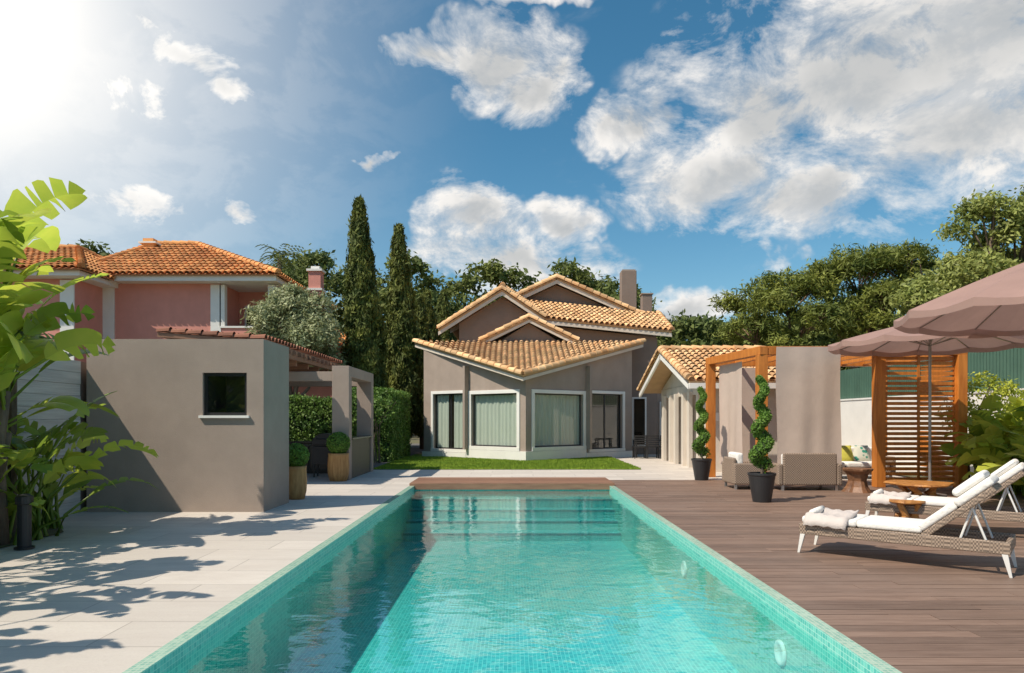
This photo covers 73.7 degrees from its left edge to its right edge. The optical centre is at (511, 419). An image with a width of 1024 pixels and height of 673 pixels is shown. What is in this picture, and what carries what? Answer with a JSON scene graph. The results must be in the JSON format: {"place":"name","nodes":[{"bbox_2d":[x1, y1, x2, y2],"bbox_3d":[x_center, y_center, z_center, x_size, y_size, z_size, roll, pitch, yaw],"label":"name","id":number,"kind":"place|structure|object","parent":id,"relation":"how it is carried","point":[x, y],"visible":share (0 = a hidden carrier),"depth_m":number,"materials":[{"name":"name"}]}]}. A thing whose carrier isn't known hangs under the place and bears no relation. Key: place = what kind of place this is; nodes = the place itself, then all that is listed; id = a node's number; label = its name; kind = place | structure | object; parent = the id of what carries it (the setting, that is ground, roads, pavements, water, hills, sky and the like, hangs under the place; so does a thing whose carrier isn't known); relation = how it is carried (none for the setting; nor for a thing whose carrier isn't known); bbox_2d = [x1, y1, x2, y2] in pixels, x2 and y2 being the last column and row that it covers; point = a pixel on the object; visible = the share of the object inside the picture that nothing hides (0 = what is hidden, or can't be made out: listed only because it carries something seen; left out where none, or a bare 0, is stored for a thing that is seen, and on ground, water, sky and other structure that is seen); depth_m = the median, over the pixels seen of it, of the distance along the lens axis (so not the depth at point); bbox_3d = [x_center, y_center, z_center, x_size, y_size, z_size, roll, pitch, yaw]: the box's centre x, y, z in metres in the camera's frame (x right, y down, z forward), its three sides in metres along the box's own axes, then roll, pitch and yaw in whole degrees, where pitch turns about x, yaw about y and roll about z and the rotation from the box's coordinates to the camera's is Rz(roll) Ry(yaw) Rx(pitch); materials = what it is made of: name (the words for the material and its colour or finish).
{"place":"outdoors","nodes":[
{"label":"outdoors","id":0,"kind":"place"},
{"bbox_2d":[373,444,423,469],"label":"asphalt path","id":1,"kind":"structure","parent":0,"point":[414,449],"depth_m":33.96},
{"bbox_2d":[240,281,352,395],"bbox_3d":[-9.024,-2.105,28.509,4.594,7.478,3.738,0,0,0],"label":"olive tree","id":2,"kind":"object","parent":1,"relation":"on","point":[299,315],"visible":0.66,"depth_m":27.83,"materials":[{"name":"green plant"}]},
{"bbox_2d":[338,194,389,391],"bbox_3d":[-6.454,-4.161,29.994,2.817,11.521,2.685,0,0,0],"label":"cypress tree","id":3,"kind":"object","parent":1,"relation":"on","point":[365,348],"visible":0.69,"depth_m":29.53,"materials":[{"name":"green plant"}]},
{"bbox_2d":[373,389,400,462],"bbox_3d":[-5.106,0.229,25.057,2.125,2.758,1.810,0,0,0],"label":"green shrub","id":4,"kind":"object","parent":1,"relation":"on","point":[387,400],"visible":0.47,"depth_m":24.86,"materials":[{"name":"green plant"}]},
{"bbox_2d":[383,223,423,437],"bbox_3d":[-5.275,-3.967,32.956,2.472,11.134,2.580,0,0,-43],"label":"cypress tree","id":5,"kind":"object","parent":1,"relation":"on","point":[404,367],"visible":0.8,"depth_m":32.54,"materials":[{"name":"green plant"}]},
{"bbox_2d":[414,293,431,448],"bbox_3d":[-4.753,-2.646,36.994,1.916,8.492,1.970,0,0,34],"label":"cypress tree","id":6,"kind":"object","parent":1,"relation":"on","point":[422,320],"visible":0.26,"depth_m":36.76,"materials":[{"name":"green plant"}]},
{"bbox_2d":[421,287,441,349],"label":"cypress tree","id":7,"kind":"object","parent":1,"relation":"on","point":[430,313],"visible":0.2,"depth_m":40.72,"materials":[{"name":"green plant"}]},
{"bbox_2d":[0,454,923,672],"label":"stone paving","id":8,"kind":"structure","parent":0,"point":[101,592],"depth_m":7.51,"materials":[{"name":"beige stone"}]},
{"bbox_2d":[13,493,34,549],"bbox_3d":[-6.000,1.255,8.400,0.220,0.670,0.220,0,0,0],"label":"garden bollard lamp","id":9,"kind":"object","parent":8,"relation":"on","point":[24,521],"visible":0.99,"depth_m":8.34,"materials":[{"name":"black metal"}]},
{"bbox_2d":[0,528,63,547],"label":"planting bed","id":10,"kind":"object","parent":8,"relation":"on","point":[50,531],"visible":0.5,"depth_m":9.48,"materials":[{"name":"soil"}]},
{"bbox_2d":[7,320,52,532],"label":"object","id":11,"kind":"object","parent":10,"relation":"on","point":[12,474],"visible":0.03,"depth_m":9.52,"materials":[{"name":"green plant"}]},
{"bbox_2d":[7,418,97,528],"bbox_3d":[-6.750,0.773,9.979,1.467,1.668,1.927,0,0,0],"label":"bird of paradise plant","id":12,"kind":"object","parent":10,"relation":"on","point":[51,487],"visible":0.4,"depth_m":9.89,"materials":[{"name":"green plant"}]},
{"bbox_2d":[0,177,107,544],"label":"bird of paradise plant","id":13,"kind":"object","parent":10,"relation":"on","point":[22,225],"visible":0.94,"depth_m":8.72,"materials":[{"name":"green plant"}]},
{"bbox_2d":[0,323,117,478],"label":"bird of paradise plant","id":14,"kind":"object","parent":10,"relation":"on","point":[70,341],"visible":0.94,"depth_m":8.79,"materials":[{"name":"green plant"}]},
{"bbox_2d":[0,391,158,544],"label":"bird of paradise plant","id":15,"kind":"object","parent":10,"relation":"on","point":[24,455],"visible":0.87,"depth_m":9.24,"materials":[{"name":"green plant"}]},
{"bbox_2d":[6,360,80,515],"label":"boards","id":16,"kind":"object","parent":8,"relation":"on","point":[62,374],"visible":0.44,"depth_m":11.05,"materials":[{"name":"wood"}]},
{"bbox_2d":[18,362,85,509],"bbox_3d":[-7.525,0.305,4.500,0.150,2.590,17.000,0,0,0],"label":"fence","id":17,"kind":"object","parent":8,"relation":"on","point":[83,399],"depth_m":11.87,"materials":[{"name":"grey"}]},
{"bbox_2d":[86,339,288,511],"bbox_3d":[-5.805,0.110,12.405,3.050,2.980,1.390,0,0,0],"label":"pool cabin","id":18,"kind":"object","parent":8,"relation":"on","point":[207,420],"visible":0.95,"depth_m":11.76,"materials":[{"name":"beige paint"}]},
{"bbox_2d":[204,373,246,414],"bbox_3d":[-4.950,-0.430,11.845,0.760,0.740,0.050,0,0,0],"label":"window frame","id":19,"kind":"structure","parent":18,"relation":"in","point":[206,375],"depth_m":11.82,"materials":[{"name":"black metal"}]},
{"bbox_2d":[209,376,244,411],"bbox_3d":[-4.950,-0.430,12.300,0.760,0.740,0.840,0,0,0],"label":"window pane","id":20,"kind":"structure","parent":18,"relation":"in","point":[226,393],"depth_m":12.72,"materials":[{"name":"black glass"}]},
{"bbox_2d":[156,327,342,371],"bbox_3d":[-6.760,-0.243,18.900,2.680,3.685,7.108,0,0,0],"label":"tiled lean to","id":21,"kind":"object","parent":8,"relation":"on","point":[302,359],"visible":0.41,"depth_m":16.97,"materials":[{"name":"red tile"}]},
{"bbox_2d":[289,443,309,499],"bbox_3d":[-4.335,1.035,13.704,0.532,1.130,0.530,0,0,0],"label":"topiary ball planter","id":22,"kind":"object","parent":8,"relation":"on","point":[299,454],"visible":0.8,"depth_m":13.54,"materials":[{"name":"brown wood"}]},
{"bbox_2d":[304,433,330,476],"bbox_3d":[-5.300,0.995,18.943,0.900,1.210,0.514,0,0,0],"label":"barbecue grill","id":23,"kind":"object","parent":8,"relation":"on","point":[320,451],"visible":0.55,"depth_m":18.75,"materials":[{"name":"black metal"}]},
{"bbox_2d":[289,366,372,479],"bbox_3d":[-6.075,0.100,19.475,3.650,3.000,3.150,0,0,0],"label":"pergola","id":24,"kind":"object","parent":8,"relation":"on","point":[341,381],"visible":0.5,"depth_m":18.92,"materials":[{"name":"beige paint"}]},
{"bbox_2d":[326,432,350,481],"bbox_3d":[-4.503,0.957,17.691,0.623,1.286,0.631,0,0,0],"label":"topiary ball planter","id":25,"kind":"object","parent":8,"relation":"on","point":[338,446],"visible":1,"depth_m":17.49,"materials":[{"name":"brown wood"}]},
{"bbox_2d":[122,486,901,672],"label":"swimming pool","id":26,"kind":"structure","parent":8,"relation":"in","point":[410,579],"depth_m":8.64,"materials":[{"name":"liquid"}]},
{"bbox_2d":[409,477,614,489],"bbox_3d":[0.000,1.607,17.140,4.900,0.155,1.680,0,0,0],"label":"pool cover step","id":27,"kind":"object","parent":26,"relation":"on","point":[511,483],"visible":0.94,"depth_m":16.30,"materials":[{"name":"brown wood"}]},
{"bbox_2d":[632,435,646,458],"bbox_3d":[5.200,1.125,27.850,0.500,0.950,0.500,0,0,0],"label":"garden chair","id":28,"kind":"object","parent":8,"relation":"on","point":[634,446],"visible":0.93,"depth_m":27.61,"materials":[{"name":"black metal"}]},
{"bbox_2d":[632,439,657,457],"bbox_3d":[5.750,1.230,28.550,1.300,0.740,0.700,0,0,0],"label":"garden table","id":29,"kind":"object","parent":8,"relation":"on","point":[636,445],"visible":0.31,"depth_m":28.82,"materials":[{"name":"black metal"}]},
{"bbox_2d":[645,435,659,458],"bbox_3d":[5.720,1.125,27.850,0.500,0.950,0.500,0,0,0],"label":"garden chair","id":30,"kind":"object","parent":8,"relation":"on","point":[658,442],"visible":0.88,"depth_m":27.61,"materials":[{"name":"black metal"}]},
{"bbox_2d":[657,393,660,453],"bbox_3d":[7.402,0.150,31.550,1.595,2.900,0.300,0,0,0],"label":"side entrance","id":31,"kind":"object","parent":8,"relation":"on","point":[658,413],"visible":0.07,"depth_m":31.50,"materials":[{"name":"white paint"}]},
{"bbox_2d":[637,345,780,471],"bbox_3d":[7.025,-0.497,23.900,3.905,4.195,7.947,0,0,0],"label":"guest annex","id":32,"kind":"object","parent":8,"relation":"on","point":[674,376],"visible":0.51,"depth_m":23.28,"materials":[{"name":"tile"}]},
{"bbox_2d":[374,454,640,468],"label":"lawn","id":33,"kind":"structure","parent":0,"point":[417,461],"depth_m":23.77,"materials":[{"name":"green plant"}]},
{"bbox_2d":[424,350,525,452],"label":"facade wall","id":34,"kind":"structure","parent":33,"relation":"on","point":[442,373],"depth_m":28.18,"materials":[{"name":"beige paint"}]},
{"bbox_2d":[431,390,465,452],"bbox_3d":[-2.642,0.090,28.409,2.084,2.540,0.080,0,0,40],"label":"window trim","id":35,"kind":"structure","parent":34,"relation":"attached to","point":[432,420],"depth_m":28.83,"materials":[{"name":"white paint"}]},
{"bbox_2d":[436,393,462,448],"bbox_3d":[-2.536,0.090,28.536,1.844,2.300,0.050,0,0,40],"label":"window frame","id":36,"kind":"object","parent":34,"relation":"attached to","point":[450,421],"visible":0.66,"depth_m":28.53,"materials":[{"name":"black metal"}]},
{"bbox_2d":[449,395,453,447],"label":"window frame","id":37,"kind":"object","parent":34,"relation":"attached to","point":[452,421],"depth_m":29.72,"materials":[{"name":"black metal"}]},
{"bbox_2d":[437,395,448,446],"bbox_3d":[-2.926,0.080,28.961,0.701,2.280,0.067,0,0,40],"label":"curtain","id":38,"kind":"object","parent":37,"relation":"hanging from","point":[442,420],"visible":0.94,"depth_m":29.00,"materials":[{"name":"white fabric"}]},
{"bbox_2d":[454,395,462,447],"bbox_3d":[-2.098,0.080,28.270,0.830,2.280,0.067,0,0,40],"label":"curtain","id":39,"kind":"object","parent":37,"relation":"hanging from","point":[458,421],"visible":0.58,"depth_m":28.36,"materials":[{"name":"white fabric"}]},
{"bbox_2d":[468,389,519,450],"bbox_3d":[-0.735,0.040,26.820,2.670,2.360,0.080,0,0,40],"label":"window trim","id":40,"kind":"structure","parent":34,"relation":"attached to","point":[517,392],"depth_m":26.61,"materials":[{"name":"white paint"}]},
{"bbox_2d":[473,393,515,446],"bbox_3d":[-0.629,0.040,26.946,2.390,2.080,0.050,0,0,40],"label":"window frame","id":41,"kind":"object","parent":34,"relation":"attached to","point":[474,395],"visible":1,"depth_m":27.59,"materials":[{"name":"black metal"}]},
{"bbox_2d":[422,449,631,460],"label":"plinth","id":42,"kind":"structure","parent":33,"relation":"on","point":[523,455],"depth_m":27.08,"materials":[{"name":"white paint"}]},
{"bbox_2d":[526,347,631,452],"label":"facade wall","id":43,"kind":"structure","parent":33,"relation":"on","point":[612,373],"depth_m":28.29,"materials":[{"name":"beige paint"}]},
{"bbox_2d":[463,366,591,449],"bbox_3d":[0.627,-0.463,27.694,5.248,3.375,0.270,0,0,-1],"label":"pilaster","id":44,"kind":"object","parent":43,"relation":"attached to","point":[588,405],"visible":1,"depth_m":27.64,"materials":[{"name":"brown paint"}]},
{"bbox_2d":[535,393,580,446],"bbox_3d":[1.774,0.040,27.005,2.622,2.080,0.050,0,0,-39],"label":"window frame","id":45,"kind":"object","parent":43,"relation":"attached to","point":[579,444],"visible":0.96,"depth_m":27.64,"materials":[{"name":"black metal"}]},
{"bbox_2d":[531,389,585,450],"bbox_3d":[1.878,0.040,26.877,2.902,2.360,0.080,0,0,-39],"label":"window trim","id":46,"kind":"structure","parent":43,"relation":"attached to","point":[533,392],"depth_m":26.63,"materials":[{"name":"white paint"}]},
{"bbox_2d":[592,395,618,447],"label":"glass door","id":47,"kind":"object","parent":43,"relation":"attached to","point":[611,417],"depth_m":29.71,"materials":[{"name":"clear glass"}]},
{"bbox_2d":[592,394,619,448],"bbox_3d":[3.880,0.090,28.715,1.959,2.300,0.050,0,0,-39],"label":"window frame","id":48,"kind":"object","parent":43,"relation":"attached to","point":[603,447],"visible":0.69,"depth_m":28.71,"materials":[{"name":"black metal"}]},
{"bbox_2d":[588,390,624,451],"bbox_3d":[3.984,0.090,28.587,2.199,2.540,0.080,0,0,-39],"label":"window trim","id":49,"kind":"structure","parent":43,"relation":"attached to","point":[623,422],"depth_m":29.03,"materials":[{"name":"white paint"}]},
{"bbox_2d":[374,436,640,469],"bbox_3d":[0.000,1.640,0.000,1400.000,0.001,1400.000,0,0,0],"label":"ground","id":50,"kind":"structure","parent":0,"point":[415,439],"depth_m":22.23,"materials":[{"name":"grey concrete"}]},
{"bbox_2d":[67,239,114,255],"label":"distant tree mass","id":51,"kind":"object","parent":50,"relation":"on","point":[102,252],"visible":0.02,"depth_m":56.90,"materials":[{"name":"green plant"}]},
{"bbox_2d":[0,271,342,401],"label":"walls","id":52,"kind":"structure","parent":50,"relation":"on","point":[144,311],"depth_m":30.00,"materials":[{"name":"pink paint"}]},
{"bbox_2d":[3,241,331,359],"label":"white trim","id":53,"kind":"structure","parent":52,"relation":"attached to","point":[218,297],"depth_m":29.73,"materials":[{"name":"paint"}]},
{"bbox_2d":[4,238,345,346],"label":"tile roof","id":54,"kind":"structure","parent":52,"relation":"on","point":[180,257],"depth_m":30.28,"materials":[{"name":"orange tile"}]},
{"bbox_2d":[255,243,306,279],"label":"palm tree","id":55,"kind":"object","parent":50,"relation":"on","point":[278,260],"visible":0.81,"depth_m":49.85,"materials":[{"name":"green plant"}]},
{"bbox_2d":[289,393,356,440],"bbox_3d":[-6.792,0.408,23.903,3.295,2.726,1.445,0,0,0],"label":"hedge","id":56,"kind":"object","parent":50,"relation":"on","point":[310,418],"visible":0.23,"depth_m":23.38,"materials":[{"name":"green plant"}]},
{"bbox_2d":[352,384,411,461],"bbox_3d":[-5.210,0.225,27.701,1.917,3.126,4.937,0,0,0],"label":"hedge","id":57,"kind":"object","parent":50,"relation":"on","point":[395,444],"visible":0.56,"depth_m":25.93,"materials":[{"name":"green plant"}]},
{"bbox_2d":[267,243,541,435],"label":"distant tree mass","id":58,"kind":"object","parent":50,"relation":"on","point":[492,272],"visible":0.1,"depth_m":64.41,"materials":[{"name":"green plant"}]},
{"bbox_2d":[435,288,456,341],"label":"cypress tree","id":59,"kind":"object","parent":50,"relation":"on","point":[443,311],"visible":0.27,"depth_m":43.69,"materials":[{"name":"green plant"}]},
{"bbox_2d":[459,285,656,453],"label":"gable walls","id":60,"kind":"structure","parent":50,"relation":"on","point":[498,313],"depth_m":31.00,"materials":[{"name":"brown paint"}]},
{"bbox_2d":[412,273,674,376],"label":"tile roof","id":61,"kind":"structure","parent":60,"relation":"on","point":[524,358],"depth_m":29.58,"materials":[{"name":"tile"}]},
{"bbox_2d":[415,280,671,380],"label":"fascia","id":62,"kind":"structure","parent":61,"relation":"attached to","point":[512,301],"depth_m":30.52,"materials":[{"name":"white paint"}]},
{"bbox_2d":[620,270,651,311],"bbox_3d":[6.591,-4.400,36.129,0.926,6.000,4.883,0,0,22],"label":"chimney","id":63,"kind":"object","parent":61,"relation":"on","point":[628,286],"visible":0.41,"depth_m":33.95,"materials":[{"name":"beige paint"}]},
{"bbox_2d":[622,269,652,295],"bbox_3d":[6.677,-7.180,36.163,0.875,0.560,4.906,0,0,23],"label":"chimney cap","id":64,"kind":"object","parent":63,"relation":"on","point":[641,293],"visible":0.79,"depth_m":37.65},
{"bbox_2d":[632,397,646,445],"bbox_3d":[5.775,0.125,30.959,0.650,2.250,0.078,0,0,0],"label":"side window","id":65,"kind":"structure","parent":60,"relation":"attached to","point":[639,416],"depth_m":30.92,"materials":[{"name":"black glass"}]},
{"bbox_2d":[384,316,859,369],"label":"distant tree mass","id":66,"kind":"object","parent":50,"relation":"on","point":[751,344],"depth_m":92.52,"materials":[{"name":"green plant"}]},
{"bbox_2d":[537,257,899,370],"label":"distant tree mass","id":67,"kind":"object","parent":50,"relation":"on","point":[685,327],"visible":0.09,"depth_m":58.22,"materials":[{"name":"green plant"}]},
{"bbox_2d":[707,266,857,345],"bbox_3d":[14.567,-3.429,37.158,7.512,10.148,6.070,0,0,0],"label":"pine tree","id":68,"kind":"object","parent":50,"relation":"on","point":[770,294],"visible":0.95,"depth_m":35.88,"materials":[{"name":"green plant"}]},
{"bbox_2d":[782,242,916,368],"bbox_3d":[18.739,-4.185,37.769,8.039,11.630,6.363,0,0,0],"label":"pine tree","id":69,"kind":"object","parent":50,"relation":"on","point":[872,315],"visible":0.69,"depth_m":36.60,"materials":[{"name":"green plant"}]},
{"bbox_2d":[872,299,906,327],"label":"distant tree mass","id":70,"kind":"object","parent":50,"relation":"on","point":[897,316],"depth_m":45.38,"materials":[{"name":"green plant"}]},
{"bbox_2d":[856,237,962,313],"bbox_3d":[23.257,-4.296,38.014,8.261,11.816,6.214,0,0,0],"label":"pine tree","id":71,"kind":"object","parent":50,"relation":"on","point":[916,253],"visible":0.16,"depth_m":37.96,"materials":[{"name":"green plant"}]},
{"bbox_2d":[880,182,1023,315],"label":"oak tree","id":72,"kind":"object","parent":50,"relation":"on","point":[986,255],"visible":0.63,"depth_m":25.68,"materials":[{"name":"green plant"}]},
{"bbox_2d":[0,0,1023,321],"label":"sky","id":73,"kind":"structure","parent":0,"point":[694,147],"materials":[{"name":"blue"}]},
{"bbox_2d":[610,480,1023,672],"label":"wooden deck","id":74,"kind":"structure","parent":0,"point":[902,608],"depth_m":7.08,"materials":[{"name":"brown wood"}]},
{"bbox_2d":[691,386,711,480],"bbox_3d":[4.970,0.358,17.908,0.530,2.475,0.550,0,0,0],"label":"spiral topiary planter","id":75,"kind":"object","parent":74,"relation":"on","point":[701,467],"visible":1,"depth_m":17.80,"materials":[{"name":"green plant"}]},
{"bbox_2d":[722,452,763,489],"bbox_3d":[5.355,1.185,15.850,0.690,0.830,0.940,0,0,0],"label":"wicker armchair","id":76,"kind":"object","parent":74,"relation":"on","point":[736,468],"visible":0.71,"depth_m":15.50,"materials":[{"name":"wicker"}]},
{"bbox_2d":[747,374,775,502],"bbox_3d":[4.830,0.363,13.202,0.530,2.467,0.533,0,0,0],"label":"spiral topiary planter","id":77,"kind":"object","parent":74,"relation":"on","point":[761,485],"visible":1,"depth_m":13.10,"materials":[{"name":"green plant"}]},
{"bbox_2d":[767,453,841,490],"bbox_3d":[6.650,1.180,15.655,1.440,0.840,0.890,0,0,0],"label":"wicker sofa","id":78,"kind":"object","parent":74,"relation":"on","point":[820,469],"visible":0.85,"depth_m":15.21,"materials":[{"name":"wicker"}]},
{"bbox_2d":[706,346,967,486],"bbox_3d":[8.004,-0.052,17.664,5.233,3.295,3.692,0,0,0],"label":"wooden pergola","id":79,"kind":"object","parent":74,"relation":"on","point":[808,408],"visible":0.85,"depth_m":16.02,"materials":[{"name":"orange wood"}]},
{"bbox_2d":[842,467,873,492],"bbox_3d":[7.614,1.340,14.991,0.658,0.520,0.642,0,0,0],"label":"wooden stump stool","id":80,"kind":"object","parent":74,"relation":"on","point":[857,477],"visible":1,"depth_m":14.83,"materials":[{"name":"brown wood"}]},
{"bbox_2d":[842,445,895,476],"bbox_3d":[8.900,1.163,18.595,2.640,0.874,0.890,0,0,0],"label":"wicker sofa","id":81,"kind":"object","parent":74,"relation":"on","point":[859,456],"visible":0.21,"depth_m":18.68,"materials":[{"name":"fabric"}]},
{"bbox_2d":[889,498,925,518],"bbox_3d":[5.762,1.395,9.966,0.529,0.450,0.530,0,0,0],"label":"side table","id":82,"kind":"object","parent":74,"relation":"on","point":[903,513],"visible":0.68,"depth_m":9.82,"materials":[{"name":"brown wood"}]},
{"bbox_2d":[798,470,1016,577],"bbox_3d":[4.435,1.075,7.772,2.084,1.042,0.794,0,0,40],"label":"sun lounger","id":83,"kind":"object","parent":74,"relation":"on","point":[976,489],"visible":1,"depth_m":7.43,"materials":[{"name":"fabric"}]},
{"bbox_2d":[883,480,954,496],"bbox_3d":[7.980,1.444,13.433,1.164,0.408,1.157,0,0,-34],"label":"root coffee table","id":84,"kind":"object","parent":74,"relation":"on","point":[913,486],"visible":0.76,"depth_m":13.19,"materials":[{"name":"brown wood"}]},
{"bbox_2d":[828,327,1023,496],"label":"parasol","id":85,"kind":"object","parent":74,"relation":"on","point":[890,342],"visible":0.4,"depth_m":14.50,"materials":[{"name":"fabric"}]},
{"bbox_2d":[840,388,1023,476],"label":"wall","id":86,"kind":"structure","parent":74,"relation":"on","point":[856,421],"depth_m":23.93,"materials":[{"name":"white paint"}]},
{"bbox_2d":[840,348,1023,398],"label":"green metal fence","id":87,"kind":"object","parent":86,"relation":"attached to","point":[1002,365],"visible":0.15,"depth_m":19.09,"materials":[{"name":"green metal"}]},
{"bbox_2d":[865,459,1023,522],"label":"sun lounger","id":88,"kind":"object","parent":74,"relation":"on","point":[1009,473],"visible":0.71,"depth_m":9.65,"materials":[{"name":"fabric"}]},
{"bbox_2d":[894,263,1023,336],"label":"parasol","id":89,"kind":"object","parent":74,"relation":"on","point":[992,305],"visible":1,"depth_m":11.38,"materials":[{"name":"fabric"}]},
{"bbox_2d":[899,475,1022,492],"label":"planting bed","id":90,"kind":"object","parent":74,"relation":"on","point":[942,481],"depth_m":18.90,"materials":[{"name":"soil"}]},
{"bbox_2d":[934,394,1020,488],"bbox_3d":[11.329,0.529,15.715,2.728,2.165,2.388,0,0,0],"label":"bird of paradise plant","id":91,"kind":"object","parent":90,"relation":"on","point":[988,403],"visible":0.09,"depth_m":15.28,"materials":[{"name":"green plant"}]},
{"bbox_2d":[937,370,1023,478],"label":"yellow shrub","id":92,"kind":"object","parent":90,"relation":"on","point":[998,390],"visible":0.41,"depth_m":16.45,"materials":[{"name":"green plant"}]},
{"bbox_2d":[939,411,1023,495],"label":"bird of paradise plant","id":93,"kind":"object","parent":90,"relation":"on","point":[984,428],"visible":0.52,"depth_m":14.53,"materials":[{"name":"green plant"}]},
{"bbox_2d":[956,437,1023,485],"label":"bird of paradise plant","id":94,"kind":"object","parent":90,"relation":"on","point":[979,454],"visible":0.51,"depth_m":13.81,"materials":[{"name":"green plant"}]},
{"bbox_2d":[969,408,1023,492],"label":"bird of paradise plant","id":95,"kind":"object","parent":90,"relation":"on","point":[1011,422],"visible":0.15,"depth_m":15.11,"materials":[{"name":"green plant"}]},
{"bbox_2d":[970,402,1023,432],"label":"bird of paradise plant","id":96,"kind":"object","parent":90,"relation":"on","point":[1019,413],"visible":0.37,"depth_m":14.84,"materials":[{"name":"green plant"}]},
{"bbox_2d":[976,412,1023,472],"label":"bird of paradise plant","id":97,"kind":"object","parent":90,"relation":"on","point":[1020,422],"visible":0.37,"depth_m":14.57,"materials":[{"name":"green plant"}]},
{"bbox_2d":[1000,430,1023,464],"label":"bird of paradise plant","id":98,"kind":"object","parent":90,"relation":"on","point":[1020,450],"visible":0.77,"depth_m":13.12,"materials":[{"name":"green plant"}]},
{"bbox_2d":[1003,391,1023,434],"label":"bird of paradise plant","id":99,"kind":"object","parent":90,"relation":"on","point":[1014,399],"visible":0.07,"depth_m":15.41,"materials":[{"name":"green plant"}]},
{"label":"window","id":100,"kind":"object","parent":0,"visible":0},
{"bbox_2d":[475,395,515,445],"bbox_3d":[-0.579,0.030,27.006,2.390,2.060,0.070,0,0,40],"label":"curtain","id":101,"kind":"object","parent":100,"relation":"hanging from","point":[495,419],"visible":0.87,"depth_m":27.06,"materials":[{"name":"fabric"}]},
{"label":"window","id":102,"kind":"object","parent":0,"visible":0},
{"bbox_2d":[535,395,578,445],"bbox_3d":[1.725,0.030,27.066,2.622,2.060,0.070,0,0,-39],"label":"curtain","id":103,"kind":"object","parent":102,"relation":"hanging from","point":[556,419],"visible":0.84,"depth_m":27.12,"materials":[{"name":"fabric"}]}
]}

